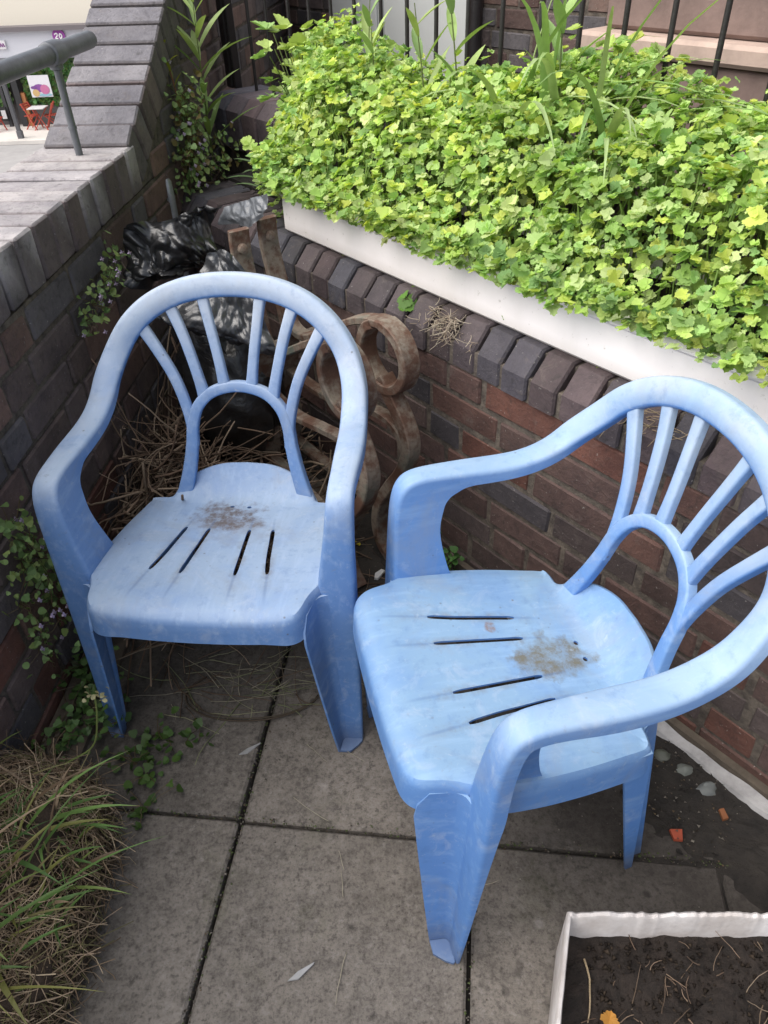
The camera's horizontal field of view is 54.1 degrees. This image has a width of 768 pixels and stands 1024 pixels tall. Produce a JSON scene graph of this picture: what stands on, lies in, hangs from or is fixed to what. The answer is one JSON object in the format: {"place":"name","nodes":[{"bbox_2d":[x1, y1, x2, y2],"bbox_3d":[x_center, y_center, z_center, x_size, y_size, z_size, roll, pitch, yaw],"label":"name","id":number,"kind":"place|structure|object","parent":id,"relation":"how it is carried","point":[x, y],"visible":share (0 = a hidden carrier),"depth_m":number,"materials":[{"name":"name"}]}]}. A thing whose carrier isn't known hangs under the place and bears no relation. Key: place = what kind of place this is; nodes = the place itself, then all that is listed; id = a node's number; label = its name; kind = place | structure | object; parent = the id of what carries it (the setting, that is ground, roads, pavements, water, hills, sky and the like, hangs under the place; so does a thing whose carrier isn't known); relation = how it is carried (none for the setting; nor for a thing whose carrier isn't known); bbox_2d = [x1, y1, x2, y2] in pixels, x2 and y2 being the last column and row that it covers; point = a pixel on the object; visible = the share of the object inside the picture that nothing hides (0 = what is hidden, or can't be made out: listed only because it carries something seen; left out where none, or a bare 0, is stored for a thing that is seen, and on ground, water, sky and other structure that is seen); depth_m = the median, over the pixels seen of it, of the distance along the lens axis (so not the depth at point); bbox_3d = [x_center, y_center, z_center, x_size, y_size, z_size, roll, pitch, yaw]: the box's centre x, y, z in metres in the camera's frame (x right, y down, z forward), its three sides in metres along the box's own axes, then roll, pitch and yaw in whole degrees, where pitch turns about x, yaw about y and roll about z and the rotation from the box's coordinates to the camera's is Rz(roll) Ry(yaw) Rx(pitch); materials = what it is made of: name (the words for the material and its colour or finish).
{"place":"outdoors","nodes":[
{"label":"outdoors","id":0,"kind":"place"},
{"bbox_2d":[0,124,52,144],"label":"pavement","id":1,"kind":"structure","parent":0,"point":[31,136],"depth_m":27.16,"materials":[{"name":"grey concrete"}]},
{"bbox_2d":[2,84,23,138],"bbox_3d":[-12.987,-14.164,26.202,0.205,2.100,0.180,-2,39,0],"label":"street post","id":2,"kind":"object","parent":1,"relation":"on","point":[19,133],"visible":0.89,"depth_m":26.32,"materials":[{"name":"metal"}]},
{"bbox_2d":[19,102,43,129],"bbox_3d":[-13.004,-14.617,27.763,0.496,0.860,0.440,8,40,12],"label":"folding chair","id":3,"kind":"object","parent":1,"relation":"on","point":[29,115],"visible":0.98,"depth_m":27.70,"materials":[{"name":"paint"}]},
{"bbox_2d":[26,105,48,130],"bbox_3d":[-12.657,-14.512,27.720,0.600,0.730,0.600,-2,39,0],"label":"cafe table","id":4,"kind":"object","parent":1,"relation":"on","point":[34,108],"visible":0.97,"depth_m":27.64,"materials":[{"name":"paint"}]},
{"bbox_2d":[0,0,91,126],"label":"shop building","id":5,"kind":"structure","parent":1,"relation":"on","point":[21,33],"depth_m":26.62,"materials":[{"name":"paint"}]},
{"bbox_2d":[0,86,13,126],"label":"window frame","id":6,"kind":"structure","parent":5,"relation":"in","point":[2,95],"depth_m":27.99,"materials":[{"name":"paint"}]},
{"bbox_2d":[17,79,23,91],"bbox_3d":[-13.541,-15.521,28.129,0.497,1.842,0.040,-2,39,0],"label":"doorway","id":7,"kind":"structure","parent":5,"relation":"in","point":[20,84],"depth_m":27.88,"materials":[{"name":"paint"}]},
{"bbox_2d":[44,101,55,129],"bbox_3d":[-12.287,-14.642,27.761,0.496,0.860,0.440,-8,39,-8],"label":"folding chair","id":8,"kind":"object","parent":1,"relation":"on","point":[50,114],"visible":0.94,"depth_m":27.69,"materials":[{"name":"paint"}]},
{"bbox_2d":[0,23,63,173],"bbox_3d":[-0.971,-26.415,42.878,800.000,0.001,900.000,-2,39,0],"label":"road","id":9,"kind":"structure","parent":0,"point":[11,156],"depth_m":25.68,"materials":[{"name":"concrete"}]},
{"bbox_2d":[59,457,764,1023],"bbox_3d":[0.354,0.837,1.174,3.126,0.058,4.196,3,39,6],"label":"paving","id":10,"kind":"structure","parent":0,"point":[321,919],"depth_m":1.36,"materials":[{"name":"concrete"}]},
{"bbox_2d":[0,686,163,1023],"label":"grass clod","id":11,"kind":"object","parent":10,"relation":"on","point":[57,852],"depth_m":1.24,"materials":[{"name":"plant"}]},
{"bbox_2d":[30,640,137,760],"bbox_3d":[-0.655,0.378,1.635,0.266,0.132,0.440,-2,39,0],"label":"ground weed","id":12,"kind":"object","parent":10,"relation":"on","point":[79,671],"visible":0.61,"depth_m":1.61,"materials":[{"name":"green plant"}]},
{"bbox_2d":[0,0,290,769],"bbox_3d":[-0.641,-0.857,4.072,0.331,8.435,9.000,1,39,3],"label":"brick stair wall","id":13,"kind":"structure","parent":10,"relation":"on","point":[63,206],"depth_m":1.81,"materials":[{"name":"brick"}]},
{"bbox_2d":[0,496,84,678],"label":"toadflax","id":14,"kind":"object","parent":13,"relation":"attached to","point":[41,574],"visible":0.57,"depth_m":1.44,"materials":[{"name":"green plant"}]},
{"bbox_2d":[0,30,96,155],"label":"handrail","id":15,"kind":"object","parent":13,"relation":"on","point":[54,55],"visible":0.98,"depth_m":1.79,"materials":[{"name":"grey metal"}]},
{"bbox_2d":[76,230,130,337],"bbox_3d":[-0.645,-0.533,1.756,0.075,0.170,0.296,1,39,3],"label":"toadflax","id":16,"kind":"object","parent":13,"relation":"attached to","point":[107,271],"visible":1,"depth_m":1.75,"materials":[{"name":"green plant"}]},
{"bbox_2d":[163,40,188,126],"bbox_3d":[-0.650,-1.313,2.317,0.075,0.338,0.109,-23,43,-24],"label":"willowherb","id":17,"kind":"object","parent":13,"relation":"attached to","point":[170,70],"visible":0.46,"depth_m":2.31,"materials":[{"name":"green plant"}]},
{"bbox_2d":[161,57,241,202],"bbox_3d":[-0.586,-1.196,2.372,0.220,0.424,0.336,-2,39,0],"label":"toadflax","id":18,"kind":"object","parent":13,"relation":"attached to","point":[193,161],"visible":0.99,"depth_m":2.35,"materials":[{"name":"green plant"}]},
{"bbox_2d":[167,0,258,160],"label":"willowherb","id":19,"kind":"object","parent":13,"relation":"attached to","point":[194,44],"visible":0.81,"depth_m":2.41,"materials":[{"name":"green plant"}]},
{"bbox_2d":[100,706,213,830],"bbox_3d":[-0.445,0.505,1.539,0.219,0.064,0.230,-23,43,-24],"label":"ground weed","id":20,"kind":"object","parent":10,"relation":"on","point":[146,738],"visible":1,"depth_m":1.55,"materials":[{"name":"green plant"}]},
{"bbox_2d":[166,178,188,276],"bbox_3d":[-0.652,-0.711,2.513,0.032,0.755,0.050,5,39,9],"label":"metal pole","id":21,"kind":"object","parent":10,"relation":"on","point":[171,200],"visible":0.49,"depth_m":2.31,"materials":[{"name":"metal"}]},
{"bbox_2d":[32,271,367,751],"bbox_3d":[-0.317,0.020,1.522,0.574,0.830,0.553,2,39,5],"label":"plastic armchair","id":22,"kind":"object","parent":10,"relation":"on","point":[305,588],"visible":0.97,"depth_m":1.46,"materials":[{"name":"blue plastic"}]},
{"bbox_2d":[70,333,384,730],"bbox_3d":[-0.399,-0.258,2.059,0.981,0.596,1.425,-13,40,-14],"label":"twig heap","id":23,"kind":"object","parent":10,"relation":"on","point":[163,484],"visible":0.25,"depth_m":1.94,"materials":[{"name":"plant"}]},
{"bbox_2d":[166,326,176,448],"bbox_3d":[-0.639,-0.393,2.266,0.019,0.326,0.253,-1,39,1],"label":"dry stem","id":24,"kind":"object","parent":23,"relation":"on","point":[168,400],"visible":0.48,"depth_m":2.23,"materials":[{"name":"plant"}]},
{"bbox_2d":[123,194,285,461],"bbox_3d":[-0.447,-0.422,1.930,0.392,0.743,0.320,-2,39,0],"label":"bin bag","id":25,"kind":"object","parent":23,"relation":"on","point":[179,245],"visible":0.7,"depth_m":1.86,"materials":[{"name":"black plastic"}]},
{"bbox_2d":[239,743,259,754],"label":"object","id":26,"kind":"object","parent":10,"relation":"on","point":[248,750],"visible":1,"depth_m":1.58,"materials":[{"name":"white paper"}]},
{"bbox_2d":[288,962,314,980],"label":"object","id":27,"kind":"object","parent":10,"relation":"on","point":[298,975],"visible":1,"depth_m":1.24,"materials":[{"name":"white paper"}]},
{"bbox_2d":[227,226,380,587],"bbox_3d":[-0.208,-0.235,1.864,0.051,0.807,0.671,-24,43,-25],"label":"bench end","id":28,"kind":"object","parent":10,"relation":"on","point":[328,375],"visible":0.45,"depth_m":1.69,"materials":[{"name":"wood"}]},
{"bbox_2d":[117,533,497,997],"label":"straw litter","id":29,"kind":"object","parent":10,"relation":"on","point":[249,720],"visible":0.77,"depth_m":1.69,"materials":[{"name":"brown plant"}]},
{"bbox_2d":[257,214,420,559],"bbox_3d":[-0.138,-0.297,1.937,0.050,0.807,0.671,-28,45,-28],"label":"bench end","id":30,"kind":"object","parent":10,"relation":"on","point":[397,417],"visible":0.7,"depth_m":1.73,"materials":[{"name":"wood"}]},
{"bbox_2d":[274,327,314,343],"bbox_3d":[-0.294,-0.432,2.004,0.300,0.022,0.060,-28,45,-28],"label":"grey plank","id":31,"kind":"object","parent":30,"relation":"on","point":[312,328],"visible":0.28,"depth_m":2.07,"materials":[{"name":"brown wood"}]},
{"bbox_2d":[374,569,384,579],"bbox_3d":[-0.014,0.164,1.980,0.018,0.007,0.040,20,44,26],"label":"paper scrap","id":32,"kind":"object","parent":10,"relation":"on","point":[379,573],"visible":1,"depth_m":1.98,"materials":[{"name":"white paper"}]},
{"bbox_2d":[107,543,740,1023],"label":"grit","id":33,"kind":"object","parent":10,"relation":"on","point":[415,835],"visible":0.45,"depth_m":1.42,"materials":[{"name":"gravel"}]},
{"bbox_2d":[283,0,608,145],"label":"house front","id":34,"kind":"structure","parent":10,"relation":"on","point":[519,36],"depth_m":3.06,"materials":[{"name":"brick"}]},
{"bbox_2d":[332,0,465,115],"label":"door","id":35,"kind":"structure","parent":34,"relation":"attached to","point":[394,27],"depth_m":3.36,"materials":[{"name":"white paint"}]},
{"bbox_2d":[469,0,482,112],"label":"drainpipe","id":36,"kind":"object","parent":34,"relation":"attached to","point":[476,15],"depth_m":3.06,"materials":[{"name":"black metal"}]},
{"bbox_2d":[181,180,767,819],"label":"brick planter wall","id":37,"kind":"structure","parent":10,"relation":"on","point":[505,390],"depth_m":1.57,"materials":[{"name":"brown brick"}]},
{"bbox_2d":[228,158,266,194],"bbox_3d":[-0.366,-1.023,2.302,0.216,0.108,0.206,-29,46,-29],"label":"ledge weed","id":38,"kind":"object","parent":37,"relation":"on","point":[247,175],"visible":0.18,"depth_m":2.28,"materials":[{"name":"green plant"}]},
{"bbox_2d":[218,168,281,201],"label":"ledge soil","id":39,"kind":"structure","parent":37,"relation":"on","point":[243,180],"depth_m":2.48,"materials":[{"name":"brown soil"}]},
{"bbox_2d":[397,290,416,311],"bbox_3d":[0.054,-0.488,1.731,0.051,0.032,0.058,-2,39,0],"label":"ground weed","id":40,"kind":"object","parent":37,"relation":"on","point":[406,304],"visible":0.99,"depth_m":1.73,"materials":[{"name":"green plant"}]},
{"bbox_2d":[279,172,767,423],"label":"white planter trough","id":41,"kind":"object","parent":37,"relation":"on","point":[626,353],"visible":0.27,"depth_m":1.51,"materials":[{"name":"plastic"}]},
{"bbox_2d":[240,2,767,387],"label":"herb foliage","id":42,"kind":"object","parent":41,"relation":"in","point":[643,162],"visible":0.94,"depth_m":1.49,"materials":[{"name":"green plant"}]},
{"bbox_2d":[250,13,348,132],"bbox_3d":[-0.219,-1.249,2.173,0.326,0.312,0.346,-2,39,0],"label":"feverfew","id":43,"kind":"object","parent":42,"relation":"on","point":[297,38],"visible":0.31,"depth_m":2.13,"materials":[{"name":"green plant"}]},
{"bbox_2d":[345,0,387,83],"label":"leafy stem","id":44,"kind":"object","parent":42,"relation":"on","point":[365,18],"visible":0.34,"depth_m":1.98,"materials":[{"name":"green plant"}]},
{"bbox_2d":[346,6,400,124],"bbox_3d":[-0.027,-1.109,1.964,0.170,0.343,0.185,-31,47,-31],"label":"leafy stem","id":45,"kind":"object","parent":42,"relation":"on","point":[368,45],"visible":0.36,"depth_m":1.92,"materials":[{"name":"green plant"}]},
{"bbox_2d":[390,1,450,159],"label":"leafy stem","id":46,"kind":"object","parent":42,"relation":"on","point":[417,42],"visible":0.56,"depth_m":1.83,"materials":[{"name":"green plant"}]},
{"bbox_2d":[430,0,493,130],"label":"leafy stem","id":47,"kind":"object","parent":42,"relation":"on","point":[451,17],"visible":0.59,"depth_m":1.76,"materials":[{"name":"green plant"}]},
{"bbox_2d":[526,0,614,133],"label":"leafy stem","id":48,"kind":"object","parent":42,"relation":"on","point":[560,10],"visible":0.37,"depth_m":1.52,"materials":[{"name":"green plant"}]},
{"bbox_2d":[422,0,767,183],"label":"grass tuft","id":49,"kind":"object","parent":42,"relation":"on","point":[545,60],"visible":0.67,"depth_m":1.42,"materials":[{"name":"green plant"}]},
{"bbox_2d":[407,297,688,446],"bbox_3d":[0.296,-0.284,1.494,0.108,0.108,0.728,-29,46,-29],"label":"dried moss","id":50,"kind":"object","parent":37,"relation":"attached to","point":[449,325],"visible":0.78,"depth_m":1.63,"materials":[{"name":"plant"}]},
{"bbox_2d":[214,85,766,284],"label":"brick railing wall","id":51,"kind":"structure","parent":10,"relation":"on","point":[252,123],"depth_m":2.65,"materials":[{"name":"brown brick"}]},
{"bbox_2d":[215,0,767,197],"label":"iron railings","id":52,"kind":"object","parent":51,"relation":"on","point":[228,35],"visible":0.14,"depth_m":2.06,"materials":[{"name":"black metal"}]},
{"bbox_2d":[301,452,767,912],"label":"gutter soil","id":53,"kind":"structure","parent":10,"relation":"on","point":[741,851],"depth_m":1.43,"materials":[{"name":"brown soil"}]},
{"bbox_2d":[306,470,327,499],"bbox_3d":[-0.210,-0.074,2.251,0.050,0.030,0.340,-28,45,-28],"label":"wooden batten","id":54,"kind":"object","parent":53,"relation":"on","point":[317,484],"visible":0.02,"depth_m":2.23,"materials":[{"name":"brown wood"}]},
{"bbox_2d":[440,531,463,570],"bbox_3d":[0.144,0.115,1.945,0.093,0.176,0.140,-16,41,-16],"label":"ground weed","id":55,"kind":"object","parent":53,"relation":"on","point":[456,556],"visible":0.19,"depth_m":1.92,"materials":[{"name":"green plant"}]},
{"bbox_2d":[654,749,670,761],"bbox_3d":[0.567,0.495,1.534,0.033,0.025,0.032,-25,44,-26],"label":"stone","id":56,"kind":"object","parent":53,"relation":"on","point":[661,755],"visible":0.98,"depth_m":1.52,"materials":[{"name":"grey stone"}]},
{"bbox_2d":[669,829,682,841],"bbox_3d":[0.549,0.604,1.406,0.024,0.006,0.023,-2,39,0],"label":"terracotta chip","id":57,"kind":"object","parent":53,"relation":"on","point":[675,835],"visible":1,"depth_m":1.40,"materials":[{"name":"ceramic"}]},
{"bbox_2d":[676,763,692,775],"bbox_3d":[0.601,0.516,1.506,0.035,0.021,0.030,-2,39,0],"label":"stone","id":58,"kind":"object","parent":53,"relation":"on","point":[684,769],"visible":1,"depth_m":1.50,"materials":[{"name":"grey stone"}]},
{"bbox_2d":[696,781,716,795],"bbox_3d":[0.629,0.544,1.472,0.044,0.027,0.033,-10,39,-9],"label":"stone","id":59,"kind":"object","parent":53,"relation":"on","point":[707,788],"visible":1,"depth_m":1.46,"materials":[{"name":"grey stone"}]},
{"bbox_2d":[718,808,728,820],"bbox_3d":[0.643,0.573,1.426,0.012,0.006,0.024,-2,39,0],"label":"terracotta chip","id":60,"kind":"object","parent":53,"relation":"on","point":[723,814],"visible":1,"depth_m":1.42,"materials":[{"name":"orange ceramic"}]},
{"bbox_2d":[353,375,767,964],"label":"plastic armchair","id":61,"kind":"object","parent":10,"relation":"on","point":[464,787],"visible":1,"depth_m":1.17,"materials":[{"name":"blue plastic"}]},
{"bbox_2d":[548,911,767,1023],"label":"soil box","id":62,"kind":"object","parent":10,"relation":"on","point":[673,967],"visible":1,"depth_m":1.15,"materials":[{"name":"soil"}]},
{"bbox_2d":[600,1010,619,1023],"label":"fallen leaf","id":63,"kind":"object","parent":62,"relation":"on","point":[607,1017],"visible":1,"depth_m":1.09,"materials":[{"name":"orange plant"}]},
{"bbox_2d":[578,0,767,188],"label":"garden wall","id":64,"kind":"structure","parent":10,"relation":"on","point":[744,56],"depth_m":1.90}
]}

